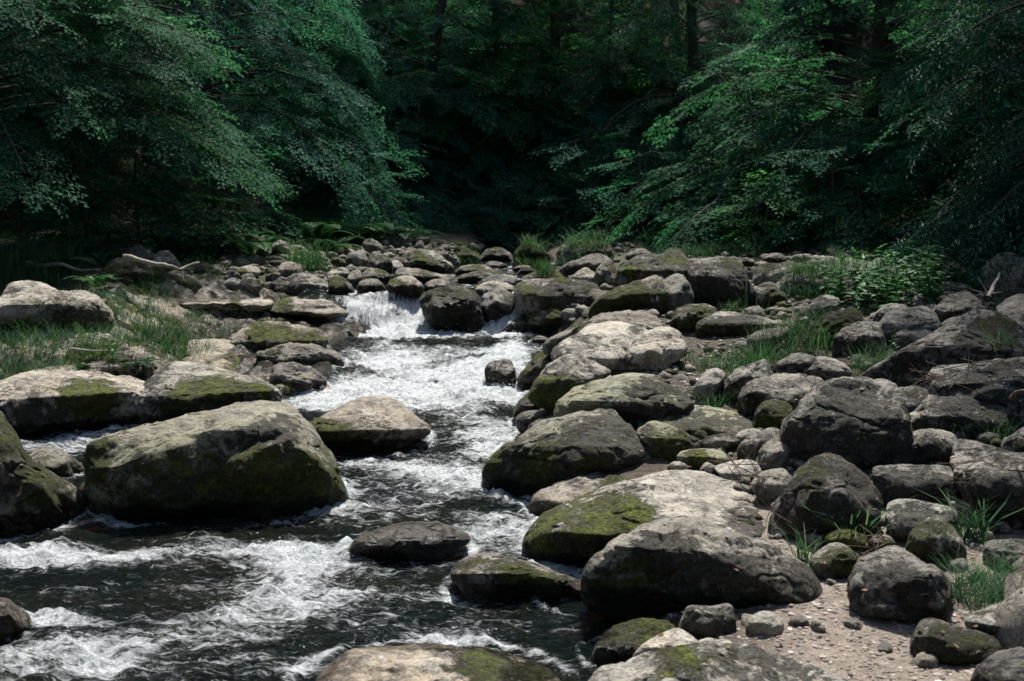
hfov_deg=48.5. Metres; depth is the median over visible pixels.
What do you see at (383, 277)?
boulder
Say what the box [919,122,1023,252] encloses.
shrub
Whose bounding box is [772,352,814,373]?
boulder
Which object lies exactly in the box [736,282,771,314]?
grass tuft
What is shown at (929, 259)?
nettle plant
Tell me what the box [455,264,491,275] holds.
boulder
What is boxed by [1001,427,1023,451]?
boulder
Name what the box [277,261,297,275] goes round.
stone
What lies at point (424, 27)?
shrub
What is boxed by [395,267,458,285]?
boulder
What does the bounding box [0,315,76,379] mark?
grass tuft
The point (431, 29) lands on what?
beech tree
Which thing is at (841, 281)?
nettle plant
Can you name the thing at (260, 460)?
boulder
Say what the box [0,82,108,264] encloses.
shrub
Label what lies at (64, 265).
dead branch
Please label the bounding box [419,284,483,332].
boulder
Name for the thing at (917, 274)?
nettle plant
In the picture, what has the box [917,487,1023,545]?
grass tuft
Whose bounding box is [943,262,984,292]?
grass tuft
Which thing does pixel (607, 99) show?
beech tree
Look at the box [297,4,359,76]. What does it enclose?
shrub
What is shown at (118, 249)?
boulder
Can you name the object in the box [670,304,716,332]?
boulder
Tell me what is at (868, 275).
nettle plant
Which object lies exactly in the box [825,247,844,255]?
stone
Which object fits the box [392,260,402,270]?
stone
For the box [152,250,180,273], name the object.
boulder
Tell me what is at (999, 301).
grass
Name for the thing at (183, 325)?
grass tuft
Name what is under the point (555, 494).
boulder
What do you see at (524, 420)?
stone
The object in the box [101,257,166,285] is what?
boulder
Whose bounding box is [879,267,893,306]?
nettle plant
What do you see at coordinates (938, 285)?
nettle plant
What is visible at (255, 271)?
stone
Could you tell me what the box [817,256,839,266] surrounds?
stone
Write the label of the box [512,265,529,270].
stone
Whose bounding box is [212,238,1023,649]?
rubble
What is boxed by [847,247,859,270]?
nettle plant
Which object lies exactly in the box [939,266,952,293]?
nettle plant
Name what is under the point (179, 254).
grass
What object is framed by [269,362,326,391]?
rock ledge
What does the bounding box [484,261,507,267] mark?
stone
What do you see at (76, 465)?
stone
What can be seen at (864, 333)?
boulder
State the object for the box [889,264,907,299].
nettle plant
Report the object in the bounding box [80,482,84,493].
stone
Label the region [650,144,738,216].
shrub
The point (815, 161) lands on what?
shrub
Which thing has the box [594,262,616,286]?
boulder
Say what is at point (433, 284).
boulder
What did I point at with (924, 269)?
nettle plant
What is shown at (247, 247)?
fern
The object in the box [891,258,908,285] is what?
nettle plant
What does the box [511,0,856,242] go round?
beech tree
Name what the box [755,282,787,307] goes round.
stone
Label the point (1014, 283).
boulder
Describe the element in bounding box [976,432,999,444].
stone
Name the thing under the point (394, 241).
stone
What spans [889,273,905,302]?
nettle plant
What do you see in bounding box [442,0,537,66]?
shrub
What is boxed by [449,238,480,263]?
grass tuft
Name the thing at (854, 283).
nettle plant
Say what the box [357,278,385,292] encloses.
boulder
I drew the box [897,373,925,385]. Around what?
stone
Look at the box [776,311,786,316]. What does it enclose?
stone
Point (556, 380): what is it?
boulder
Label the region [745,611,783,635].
stone
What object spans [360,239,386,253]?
stone
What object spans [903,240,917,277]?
nettle plant
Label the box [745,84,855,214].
shrub
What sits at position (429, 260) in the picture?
boulder
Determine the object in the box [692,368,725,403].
boulder
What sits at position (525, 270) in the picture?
stone
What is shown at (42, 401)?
boulder
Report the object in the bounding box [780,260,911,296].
boulder
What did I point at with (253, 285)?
stone
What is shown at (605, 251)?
boulder
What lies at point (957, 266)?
boulder
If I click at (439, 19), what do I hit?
beech tree
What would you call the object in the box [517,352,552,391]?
boulder
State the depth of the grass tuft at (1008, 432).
8.40 m
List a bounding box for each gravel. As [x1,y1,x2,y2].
[641,320,828,391]
[663,534,1011,680]
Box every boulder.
[0,280,113,331]
[0,365,144,435]
[0,411,86,534]
[0,597,31,639]
[83,400,348,519]
[94,241,154,261]
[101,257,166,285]
[132,361,281,424]
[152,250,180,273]
[166,270,202,292]
[267,240,290,255]
[268,272,327,296]
[310,395,430,452]
[316,642,559,680]
[328,275,354,294]
[346,251,367,266]
[348,521,470,561]
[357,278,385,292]
[362,268,390,284]
[368,254,392,273]
[387,275,424,296]
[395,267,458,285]
[401,248,454,274]
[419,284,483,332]
[424,278,453,291]
[450,552,580,602]
[455,247,480,261]
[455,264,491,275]
[456,268,502,284]
[474,281,514,296]
[475,274,518,286]
[481,247,512,261]
[481,290,514,322]
[481,408,651,495]
[484,359,516,386]
[513,242,553,266]
[513,277,599,320]
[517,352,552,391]
[521,266,566,279]
[522,469,765,565]
[526,307,564,334]
[527,352,610,412]
[527,470,623,515]
[542,310,663,355]
[551,321,647,371]
[553,372,694,427]
[556,239,614,265]
[559,253,613,275]
[572,267,594,282]
[580,517,822,622]
[588,638,849,680]
[589,275,663,318]
[591,618,675,665]
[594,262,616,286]
[612,250,690,286]
[619,326,686,369]
[625,248,650,258]
[636,421,700,460]
[637,405,753,434]
[652,273,693,314]
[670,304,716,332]
[679,603,736,638]
[688,257,758,307]
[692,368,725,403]
[695,311,783,336]
[715,359,771,400]
[736,373,822,416]
[746,327,788,351]
[751,262,799,285]
[753,399,792,429]
[762,253,786,262]
[767,452,882,539]
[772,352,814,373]
[779,376,913,469]
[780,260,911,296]
[803,356,851,380]
[805,294,840,319]
[806,307,863,345]
[809,542,859,579]
[831,321,885,355]
[847,545,952,624]
[861,309,1023,382]
[872,464,958,506]
[879,306,941,345]
[885,499,958,541]
[898,385,928,411]
[902,256,923,276]
[905,516,966,563]
[910,394,1009,438]
[910,618,1001,665]
[911,428,957,465]
[926,357,1023,428]
[928,261,979,282]
[932,291,982,322]
[950,439,1023,529]
[964,603,999,635]
[970,647,1023,680]
[981,252,1023,299]
[996,294,1023,330]
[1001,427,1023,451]
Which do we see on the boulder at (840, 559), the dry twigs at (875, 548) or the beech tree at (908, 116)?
the dry twigs at (875, 548)
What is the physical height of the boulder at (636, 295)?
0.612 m
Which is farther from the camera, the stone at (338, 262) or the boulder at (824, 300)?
the stone at (338, 262)
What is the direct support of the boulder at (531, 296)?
on the ground at (652, 464)
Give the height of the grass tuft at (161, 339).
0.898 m
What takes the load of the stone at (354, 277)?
in the water
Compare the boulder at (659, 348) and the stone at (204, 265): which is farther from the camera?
the stone at (204, 265)
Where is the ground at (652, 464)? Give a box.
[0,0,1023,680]
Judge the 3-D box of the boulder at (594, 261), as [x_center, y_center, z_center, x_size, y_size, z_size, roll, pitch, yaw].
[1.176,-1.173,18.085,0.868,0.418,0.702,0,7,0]
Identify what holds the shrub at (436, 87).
on the ground at (652, 464)
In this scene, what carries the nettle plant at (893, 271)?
on the ground at (652, 464)
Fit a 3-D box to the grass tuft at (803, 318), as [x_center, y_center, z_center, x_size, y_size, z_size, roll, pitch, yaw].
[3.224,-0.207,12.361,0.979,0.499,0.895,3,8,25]
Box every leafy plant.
[105,334,118,360]
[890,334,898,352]
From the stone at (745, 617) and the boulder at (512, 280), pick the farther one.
the boulder at (512, 280)
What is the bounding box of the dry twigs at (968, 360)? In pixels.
[907,345,990,399]
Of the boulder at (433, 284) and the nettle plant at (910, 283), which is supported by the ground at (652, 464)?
the nettle plant at (910, 283)
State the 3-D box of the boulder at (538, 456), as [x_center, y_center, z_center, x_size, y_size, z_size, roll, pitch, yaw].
[0.463,1.007,9.185,1.429,0.845,1.254,0,7,0]
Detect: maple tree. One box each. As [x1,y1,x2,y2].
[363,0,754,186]
[586,0,1023,256]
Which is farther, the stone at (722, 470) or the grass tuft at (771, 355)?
the grass tuft at (771, 355)
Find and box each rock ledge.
[0,270,370,395]
[77,361,157,378]
[110,327,140,342]
[229,321,327,351]
[256,342,343,366]
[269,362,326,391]
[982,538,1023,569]
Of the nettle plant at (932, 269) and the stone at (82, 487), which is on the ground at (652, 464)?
the nettle plant at (932, 269)
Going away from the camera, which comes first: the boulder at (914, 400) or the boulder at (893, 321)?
the boulder at (914, 400)
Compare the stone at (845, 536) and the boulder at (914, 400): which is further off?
the boulder at (914, 400)
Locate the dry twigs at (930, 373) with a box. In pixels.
[909,364,956,396]
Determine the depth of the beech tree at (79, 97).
16.42 m
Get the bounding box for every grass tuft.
[0,228,97,287]
[0,314,100,379]
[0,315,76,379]
[40,318,139,368]
[62,334,117,368]
[68,323,168,379]
[77,277,192,351]
[101,299,200,361]
[132,303,223,354]
[140,266,180,297]
[141,315,213,360]
[185,306,238,338]
[275,236,339,272]
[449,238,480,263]
[506,234,553,268]
[532,256,558,276]
[547,229,620,265]
[676,339,700,366]
[686,342,774,374]
[692,385,735,409]
[716,299,745,312]
[721,331,800,367]
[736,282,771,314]
[739,307,844,356]
[768,249,851,298]
[774,299,841,339]
[775,525,834,561]
[799,495,916,540]
[801,248,861,283]
[847,339,898,373]
[915,248,983,286]
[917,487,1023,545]
[922,516,960,570]
[933,542,1020,610]
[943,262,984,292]
[957,408,1023,441]
[979,324,1021,353]
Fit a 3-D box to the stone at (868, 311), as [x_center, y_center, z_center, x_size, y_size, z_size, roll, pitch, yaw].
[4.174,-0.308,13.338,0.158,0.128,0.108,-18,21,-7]
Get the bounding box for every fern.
[22,253,94,269]
[62,273,131,287]
[71,361,111,369]
[117,357,162,366]
[198,229,277,249]
[213,233,293,254]
[249,213,319,233]
[276,222,357,241]
[297,235,363,251]
[310,217,379,239]
[329,222,401,240]
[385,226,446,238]
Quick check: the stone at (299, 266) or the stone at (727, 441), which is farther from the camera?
the stone at (299, 266)
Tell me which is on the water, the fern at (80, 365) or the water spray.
the water spray
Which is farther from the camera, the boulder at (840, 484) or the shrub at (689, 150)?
the shrub at (689, 150)
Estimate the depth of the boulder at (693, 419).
9.51 m
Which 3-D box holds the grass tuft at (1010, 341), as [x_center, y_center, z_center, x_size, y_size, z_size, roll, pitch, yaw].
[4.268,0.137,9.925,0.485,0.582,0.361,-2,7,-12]
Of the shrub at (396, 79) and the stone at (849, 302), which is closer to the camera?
the stone at (849, 302)
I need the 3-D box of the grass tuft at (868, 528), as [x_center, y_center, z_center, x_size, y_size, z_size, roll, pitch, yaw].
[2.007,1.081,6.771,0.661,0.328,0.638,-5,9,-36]
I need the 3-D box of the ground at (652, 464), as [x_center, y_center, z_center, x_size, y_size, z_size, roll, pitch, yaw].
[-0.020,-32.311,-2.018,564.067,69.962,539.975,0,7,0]
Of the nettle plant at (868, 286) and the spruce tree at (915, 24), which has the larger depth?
the spruce tree at (915, 24)
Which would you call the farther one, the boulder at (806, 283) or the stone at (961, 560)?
the boulder at (806, 283)
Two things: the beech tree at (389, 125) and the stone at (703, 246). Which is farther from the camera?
the beech tree at (389, 125)
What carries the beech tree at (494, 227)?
on the ground at (652, 464)
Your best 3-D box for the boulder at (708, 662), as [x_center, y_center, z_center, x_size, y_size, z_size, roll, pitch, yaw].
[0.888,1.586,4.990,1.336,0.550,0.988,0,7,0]
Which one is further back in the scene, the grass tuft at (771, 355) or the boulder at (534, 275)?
the boulder at (534, 275)
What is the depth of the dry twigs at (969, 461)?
6.63 m
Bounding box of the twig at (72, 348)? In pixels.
[69,347,107,351]
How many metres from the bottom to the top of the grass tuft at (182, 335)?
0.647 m
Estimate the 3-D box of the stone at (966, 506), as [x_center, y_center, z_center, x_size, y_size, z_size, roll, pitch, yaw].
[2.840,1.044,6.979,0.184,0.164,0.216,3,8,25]
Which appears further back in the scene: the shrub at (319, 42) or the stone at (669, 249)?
the shrub at (319, 42)
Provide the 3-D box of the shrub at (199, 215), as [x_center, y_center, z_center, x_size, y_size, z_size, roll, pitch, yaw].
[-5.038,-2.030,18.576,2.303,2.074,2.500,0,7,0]
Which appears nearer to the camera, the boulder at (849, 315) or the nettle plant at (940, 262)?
the boulder at (849, 315)
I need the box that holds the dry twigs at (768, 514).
[747,498,791,531]
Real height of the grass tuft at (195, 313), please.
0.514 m
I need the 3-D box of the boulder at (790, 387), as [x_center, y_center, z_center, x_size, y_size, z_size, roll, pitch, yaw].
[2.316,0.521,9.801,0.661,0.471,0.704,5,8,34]
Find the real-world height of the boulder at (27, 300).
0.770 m
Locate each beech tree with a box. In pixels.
[0,0,76,64]
[0,0,292,217]
[0,0,301,181]
[0,0,409,245]
[208,0,452,175]
[208,0,467,88]
[260,0,518,139]
[273,0,530,241]
[316,0,559,198]
[339,0,521,81]
[346,0,657,200]
[391,0,605,247]
[507,0,673,238]
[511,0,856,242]
[528,0,796,142]
[735,0,1023,240]
[736,0,963,65]
[980,94,1023,137]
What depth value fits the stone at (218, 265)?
16.90 m
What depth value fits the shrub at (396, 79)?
30.99 m
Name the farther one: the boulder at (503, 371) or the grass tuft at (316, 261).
the grass tuft at (316, 261)
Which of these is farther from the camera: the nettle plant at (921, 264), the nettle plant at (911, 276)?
the nettle plant at (921, 264)
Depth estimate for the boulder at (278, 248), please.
18.43 m
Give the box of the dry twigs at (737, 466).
[708,442,773,498]
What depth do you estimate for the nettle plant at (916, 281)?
13.21 m
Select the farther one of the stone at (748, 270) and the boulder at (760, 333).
the stone at (748, 270)
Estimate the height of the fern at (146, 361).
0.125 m
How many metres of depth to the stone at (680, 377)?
11.06 m
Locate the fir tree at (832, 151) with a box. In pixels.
[756,135,910,247]
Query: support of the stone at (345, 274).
on the ground at (652, 464)
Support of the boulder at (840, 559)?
on the ground at (652, 464)
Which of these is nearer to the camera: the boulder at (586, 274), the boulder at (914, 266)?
the boulder at (914, 266)
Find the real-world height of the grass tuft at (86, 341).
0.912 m
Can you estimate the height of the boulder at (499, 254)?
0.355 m
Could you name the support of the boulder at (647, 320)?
on the boulder at (531, 371)
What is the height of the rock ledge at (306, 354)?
0.428 m
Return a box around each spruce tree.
[108,0,313,145]
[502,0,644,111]
[755,0,905,47]
[842,0,1023,231]
[870,0,1023,300]
[878,0,1022,131]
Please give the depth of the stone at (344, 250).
19.26 m
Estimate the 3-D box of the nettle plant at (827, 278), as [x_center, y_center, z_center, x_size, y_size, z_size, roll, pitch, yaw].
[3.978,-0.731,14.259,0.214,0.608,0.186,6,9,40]
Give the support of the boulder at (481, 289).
in the water
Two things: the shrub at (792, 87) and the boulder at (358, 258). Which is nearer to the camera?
the boulder at (358, 258)
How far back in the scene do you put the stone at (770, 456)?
8.21 m
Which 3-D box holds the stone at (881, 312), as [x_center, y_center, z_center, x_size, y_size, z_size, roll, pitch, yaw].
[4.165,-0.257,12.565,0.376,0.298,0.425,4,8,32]
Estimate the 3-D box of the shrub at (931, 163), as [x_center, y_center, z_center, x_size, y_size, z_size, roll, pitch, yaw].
[6.457,-2.236,17.225,2.908,2.647,2.852,-3,8,-22]
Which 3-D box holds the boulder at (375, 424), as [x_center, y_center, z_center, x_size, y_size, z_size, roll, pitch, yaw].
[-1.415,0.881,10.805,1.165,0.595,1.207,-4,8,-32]
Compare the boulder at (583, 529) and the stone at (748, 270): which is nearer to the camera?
the boulder at (583, 529)
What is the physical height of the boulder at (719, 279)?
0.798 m
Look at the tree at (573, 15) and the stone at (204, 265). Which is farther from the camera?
the tree at (573, 15)
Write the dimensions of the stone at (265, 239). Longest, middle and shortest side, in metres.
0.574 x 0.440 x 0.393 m
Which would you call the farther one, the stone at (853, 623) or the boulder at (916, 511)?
the boulder at (916, 511)
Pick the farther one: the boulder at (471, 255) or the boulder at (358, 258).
the boulder at (471, 255)
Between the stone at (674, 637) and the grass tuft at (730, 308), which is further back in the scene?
the grass tuft at (730, 308)
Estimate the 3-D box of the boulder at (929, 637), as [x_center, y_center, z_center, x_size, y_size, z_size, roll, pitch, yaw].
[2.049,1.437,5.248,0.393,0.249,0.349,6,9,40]
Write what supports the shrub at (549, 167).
on the ground at (652, 464)
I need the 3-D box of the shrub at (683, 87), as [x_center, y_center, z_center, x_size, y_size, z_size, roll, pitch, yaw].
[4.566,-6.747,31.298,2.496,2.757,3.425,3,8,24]
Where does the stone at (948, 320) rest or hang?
on the ground at (652, 464)
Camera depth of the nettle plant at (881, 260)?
14.35 m
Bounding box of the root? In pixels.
[1009,389,1023,399]
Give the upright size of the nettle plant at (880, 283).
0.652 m
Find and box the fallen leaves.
[33,321,1022,657]
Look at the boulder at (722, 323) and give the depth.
12.92 m
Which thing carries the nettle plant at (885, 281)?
on the ground at (652, 464)
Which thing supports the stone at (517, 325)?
in the water
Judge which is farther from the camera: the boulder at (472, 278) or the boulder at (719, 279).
the boulder at (472, 278)
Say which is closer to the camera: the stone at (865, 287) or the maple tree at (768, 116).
the stone at (865, 287)
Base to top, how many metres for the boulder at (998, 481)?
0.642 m
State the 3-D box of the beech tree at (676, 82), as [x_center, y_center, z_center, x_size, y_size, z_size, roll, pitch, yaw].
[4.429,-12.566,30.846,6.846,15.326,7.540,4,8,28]
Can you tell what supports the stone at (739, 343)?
on the ground at (652, 464)
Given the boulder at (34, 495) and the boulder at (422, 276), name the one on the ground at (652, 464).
the boulder at (34, 495)
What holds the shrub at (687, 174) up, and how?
on the ground at (652, 464)
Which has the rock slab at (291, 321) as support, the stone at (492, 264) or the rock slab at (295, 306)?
the rock slab at (295, 306)
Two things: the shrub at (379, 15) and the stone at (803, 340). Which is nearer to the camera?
the stone at (803, 340)
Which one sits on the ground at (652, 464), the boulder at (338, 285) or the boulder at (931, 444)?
the boulder at (931, 444)
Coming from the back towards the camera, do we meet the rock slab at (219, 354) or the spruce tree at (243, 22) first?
the spruce tree at (243, 22)
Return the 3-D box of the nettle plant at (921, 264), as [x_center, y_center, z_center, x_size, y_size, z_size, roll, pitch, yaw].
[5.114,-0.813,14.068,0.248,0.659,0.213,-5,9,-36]
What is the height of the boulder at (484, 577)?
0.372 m
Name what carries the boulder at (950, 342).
on the ground at (652, 464)
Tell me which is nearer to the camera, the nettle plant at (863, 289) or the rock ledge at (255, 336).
the nettle plant at (863, 289)
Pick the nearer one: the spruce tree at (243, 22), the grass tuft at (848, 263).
the grass tuft at (848, 263)
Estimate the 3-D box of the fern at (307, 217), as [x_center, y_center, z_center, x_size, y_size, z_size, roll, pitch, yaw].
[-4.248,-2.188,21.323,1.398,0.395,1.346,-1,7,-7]
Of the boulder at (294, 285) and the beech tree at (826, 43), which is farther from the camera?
the beech tree at (826, 43)
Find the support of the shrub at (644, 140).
on the ground at (652, 464)
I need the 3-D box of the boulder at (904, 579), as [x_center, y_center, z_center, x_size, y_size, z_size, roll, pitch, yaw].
[1.980,1.302,5.825,0.514,0.469,0.662,3,7,20]
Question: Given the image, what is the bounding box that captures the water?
[0,224,618,680]
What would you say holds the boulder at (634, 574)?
on the ground at (652, 464)
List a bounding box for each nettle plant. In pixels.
[819,264,840,296]
[820,259,833,294]
[827,258,847,306]
[831,258,846,295]
[832,265,846,298]
[832,270,846,298]
[833,256,851,300]
[845,251,862,294]
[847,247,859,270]
[847,261,856,296]
[848,250,861,298]
[849,250,865,293]
[849,262,871,307]
[852,267,865,294]
[859,265,874,299]
[859,272,872,307]
[860,254,871,283]
[860,260,877,291]
[862,271,875,308]
[869,256,886,290]
[869,273,884,311]
[872,249,887,290]
[873,261,893,303]
[876,244,885,276]
[877,260,891,303]
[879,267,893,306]
[882,248,904,285]
[884,251,904,291]
[888,254,904,288]
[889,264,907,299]
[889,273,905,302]
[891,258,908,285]
[897,256,915,304]
[897,260,918,299]
[898,257,910,288]
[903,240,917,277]
[904,257,927,299]
[905,241,917,286]
[908,263,927,303]
[911,258,925,293]
[914,248,930,293]
[914,248,934,286]
[915,250,942,297]
[917,250,932,295]
[918,252,944,302]
[920,245,942,292]
[921,246,940,281]
[924,272,939,299]
[926,246,950,287]
[927,248,944,286]
[930,256,941,292]
[931,266,948,301]
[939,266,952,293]
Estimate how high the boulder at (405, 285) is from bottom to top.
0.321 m
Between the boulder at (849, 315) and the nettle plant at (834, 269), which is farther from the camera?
the nettle plant at (834, 269)
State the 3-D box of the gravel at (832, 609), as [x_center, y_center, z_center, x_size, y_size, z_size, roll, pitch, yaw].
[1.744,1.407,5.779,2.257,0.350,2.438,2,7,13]
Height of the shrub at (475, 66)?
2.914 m
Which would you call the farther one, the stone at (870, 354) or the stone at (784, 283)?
the stone at (784, 283)
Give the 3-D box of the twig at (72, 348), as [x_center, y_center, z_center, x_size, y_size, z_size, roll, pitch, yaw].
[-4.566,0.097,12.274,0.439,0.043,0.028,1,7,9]
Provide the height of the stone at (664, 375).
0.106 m
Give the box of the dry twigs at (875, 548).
[847,522,885,555]
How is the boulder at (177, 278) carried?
on the ground at (652, 464)
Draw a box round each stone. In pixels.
[26,446,83,472]
[29,449,73,476]
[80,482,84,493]
[193,262,215,273]
[213,264,223,269]
[225,278,240,289]
[236,265,260,276]
[238,277,262,293]
[258,236,287,249]
[269,255,283,260]
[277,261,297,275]
[295,262,303,272]
[328,252,338,258]
[329,270,348,277]
[331,257,348,266]
[335,247,350,255]
[347,270,361,285]
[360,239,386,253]
[390,234,411,245]
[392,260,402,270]
[408,440,428,449]
[412,237,430,245]
[445,255,458,265]
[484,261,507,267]
[501,317,526,332]
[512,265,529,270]
[513,393,539,418]
[515,410,547,433]
[518,266,536,274]
[528,415,552,428]
[532,335,547,342]
[591,289,605,301]
[633,628,697,656]
[659,371,672,378]
[666,248,683,251]
[677,374,688,380]
[677,448,729,468]
[697,638,715,643]
[698,242,708,249]
[700,432,740,449]
[708,362,728,370]
[709,244,725,251]
[714,459,760,479]
[715,302,733,310]
[734,341,745,346]
[735,428,760,442]
[737,427,779,459]
[741,613,751,626]
[744,267,754,279]
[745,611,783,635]
[751,468,791,504]
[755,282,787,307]
[756,434,789,470]
[768,238,785,251]
[776,280,790,295]
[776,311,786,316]
[788,615,808,625]
[795,334,806,343]
[798,557,806,561]
[801,256,819,264]
[810,620,825,631]
[815,238,838,247]
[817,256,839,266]
[824,525,868,552]
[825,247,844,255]
[827,579,836,584]
[844,299,853,305]
[844,618,861,629]
[851,354,867,363]
[859,289,889,308]
[861,284,883,292]
[862,308,873,315]
[864,350,873,356]
[869,534,894,550]
[872,303,907,321]
[877,640,892,652]
[889,328,932,349]
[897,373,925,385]
[903,285,921,299]
[910,652,937,667]
[935,282,970,292]
[941,316,959,326]
[948,558,968,572]
[959,498,982,517]
[966,569,984,579]
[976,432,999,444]
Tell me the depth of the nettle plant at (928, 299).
13.17 m
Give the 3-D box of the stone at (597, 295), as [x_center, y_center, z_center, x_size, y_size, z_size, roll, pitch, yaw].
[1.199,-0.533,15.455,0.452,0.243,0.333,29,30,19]
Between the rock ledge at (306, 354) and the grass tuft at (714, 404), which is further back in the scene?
the rock ledge at (306, 354)
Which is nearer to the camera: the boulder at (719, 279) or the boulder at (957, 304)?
the boulder at (957, 304)
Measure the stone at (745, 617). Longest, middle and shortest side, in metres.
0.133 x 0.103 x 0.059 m
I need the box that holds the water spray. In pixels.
[1,281,551,661]
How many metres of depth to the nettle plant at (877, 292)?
13.27 m
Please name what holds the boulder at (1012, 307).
on the ground at (652, 464)
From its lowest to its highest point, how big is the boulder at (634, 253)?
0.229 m
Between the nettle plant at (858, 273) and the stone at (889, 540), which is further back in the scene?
the nettle plant at (858, 273)
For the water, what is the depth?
7.18 m
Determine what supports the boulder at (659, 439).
on the ground at (652, 464)
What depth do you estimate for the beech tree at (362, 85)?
28.09 m
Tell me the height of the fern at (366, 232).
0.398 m
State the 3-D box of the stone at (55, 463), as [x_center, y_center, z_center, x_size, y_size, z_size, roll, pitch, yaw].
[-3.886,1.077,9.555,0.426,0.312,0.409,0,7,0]
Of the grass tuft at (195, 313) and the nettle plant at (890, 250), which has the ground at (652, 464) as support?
the nettle plant at (890, 250)
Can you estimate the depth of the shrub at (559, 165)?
24.84 m
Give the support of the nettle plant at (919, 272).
on the ground at (652, 464)
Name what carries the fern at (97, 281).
on the rock ledge at (212, 289)
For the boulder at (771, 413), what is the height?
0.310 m
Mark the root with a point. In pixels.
(1012, 395)
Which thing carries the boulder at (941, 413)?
on the ground at (652, 464)
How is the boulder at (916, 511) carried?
on the ground at (652, 464)
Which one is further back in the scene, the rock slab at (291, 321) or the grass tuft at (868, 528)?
the rock slab at (291, 321)
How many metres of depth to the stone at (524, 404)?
11.52 m
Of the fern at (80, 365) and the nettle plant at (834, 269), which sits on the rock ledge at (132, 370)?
the fern at (80, 365)
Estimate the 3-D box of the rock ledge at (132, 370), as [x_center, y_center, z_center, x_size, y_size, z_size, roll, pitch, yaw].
[-4.369,0.340,12.616,0.875,0.345,0.664,-3,7,-20]
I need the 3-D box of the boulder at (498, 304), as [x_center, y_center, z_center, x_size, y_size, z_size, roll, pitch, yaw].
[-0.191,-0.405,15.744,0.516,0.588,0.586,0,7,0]
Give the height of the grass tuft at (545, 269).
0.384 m
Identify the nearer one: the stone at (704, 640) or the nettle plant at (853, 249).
the stone at (704, 640)
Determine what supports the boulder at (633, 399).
on the ground at (652, 464)
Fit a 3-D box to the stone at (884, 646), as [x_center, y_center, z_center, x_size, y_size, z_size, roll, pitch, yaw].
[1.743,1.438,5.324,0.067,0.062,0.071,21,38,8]
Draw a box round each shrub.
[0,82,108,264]
[0,107,169,265]
[127,166,269,263]
[167,126,339,242]
[227,3,312,85]
[237,109,373,212]
[285,28,335,78]
[291,0,398,79]
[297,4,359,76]
[308,145,441,242]
[310,0,361,53]
[335,0,399,55]
[357,47,423,120]
[392,38,496,135]
[395,1,503,56]
[396,5,478,97]
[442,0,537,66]
[444,34,512,92]
[484,161,595,245]
[493,143,599,233]
[503,119,652,248]
[546,163,626,230]
[571,137,696,244]
[603,93,711,212]
[633,114,765,227]
[637,123,757,226]
[638,48,722,112]
[644,124,771,232]
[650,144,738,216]
[662,135,764,220]
[710,169,830,256]
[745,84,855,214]
[749,97,874,220]
[764,91,915,208]
[774,124,850,213]
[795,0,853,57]
[831,111,1009,255]
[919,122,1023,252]
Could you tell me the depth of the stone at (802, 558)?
6.54 m
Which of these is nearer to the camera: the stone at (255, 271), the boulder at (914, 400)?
the boulder at (914, 400)
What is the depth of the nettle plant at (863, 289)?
13.67 m
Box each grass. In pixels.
[0,165,335,337]
[42,90,925,241]
[632,201,1023,289]
[989,290,1020,311]
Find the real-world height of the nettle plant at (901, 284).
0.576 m
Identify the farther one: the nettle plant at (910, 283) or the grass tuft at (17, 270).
the grass tuft at (17, 270)
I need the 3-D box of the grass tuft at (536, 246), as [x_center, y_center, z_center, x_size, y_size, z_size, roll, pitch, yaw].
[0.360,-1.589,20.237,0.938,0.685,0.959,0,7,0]
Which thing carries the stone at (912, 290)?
on the ground at (652, 464)
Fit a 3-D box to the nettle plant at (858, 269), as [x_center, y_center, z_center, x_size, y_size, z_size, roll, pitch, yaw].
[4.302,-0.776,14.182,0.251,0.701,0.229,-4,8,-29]
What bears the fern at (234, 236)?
on the ground at (652, 464)
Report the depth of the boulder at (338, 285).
15.97 m
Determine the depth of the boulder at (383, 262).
18.53 m
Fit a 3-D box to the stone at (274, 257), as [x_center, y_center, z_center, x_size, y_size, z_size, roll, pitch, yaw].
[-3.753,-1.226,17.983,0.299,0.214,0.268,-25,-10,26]
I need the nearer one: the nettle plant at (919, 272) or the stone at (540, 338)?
the nettle plant at (919, 272)
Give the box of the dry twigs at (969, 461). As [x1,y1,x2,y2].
[936,454,1005,487]
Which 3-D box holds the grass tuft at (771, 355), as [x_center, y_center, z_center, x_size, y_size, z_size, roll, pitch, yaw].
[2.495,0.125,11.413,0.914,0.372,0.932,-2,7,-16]
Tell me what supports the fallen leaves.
on the ground at (652, 464)
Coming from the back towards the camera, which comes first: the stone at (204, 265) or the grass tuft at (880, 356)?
the stone at (204, 265)
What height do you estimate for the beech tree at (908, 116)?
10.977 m
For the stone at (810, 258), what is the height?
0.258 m
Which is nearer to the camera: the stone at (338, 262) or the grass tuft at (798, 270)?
the grass tuft at (798, 270)
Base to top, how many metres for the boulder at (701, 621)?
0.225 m
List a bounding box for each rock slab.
[177,296,273,312]
[183,338,253,369]
[239,317,297,328]
[268,297,348,317]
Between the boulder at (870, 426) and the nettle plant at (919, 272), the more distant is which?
the nettle plant at (919, 272)
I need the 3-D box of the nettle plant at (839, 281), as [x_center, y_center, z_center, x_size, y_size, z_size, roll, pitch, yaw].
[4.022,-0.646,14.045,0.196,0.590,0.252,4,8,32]
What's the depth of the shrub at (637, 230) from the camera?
23.07 m
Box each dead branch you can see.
[25,260,100,271]
[122,254,199,280]
[970,272,1001,299]
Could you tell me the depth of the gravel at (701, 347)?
11.86 m
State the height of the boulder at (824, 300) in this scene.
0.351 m
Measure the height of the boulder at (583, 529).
0.800 m
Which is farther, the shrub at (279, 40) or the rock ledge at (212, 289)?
the shrub at (279, 40)

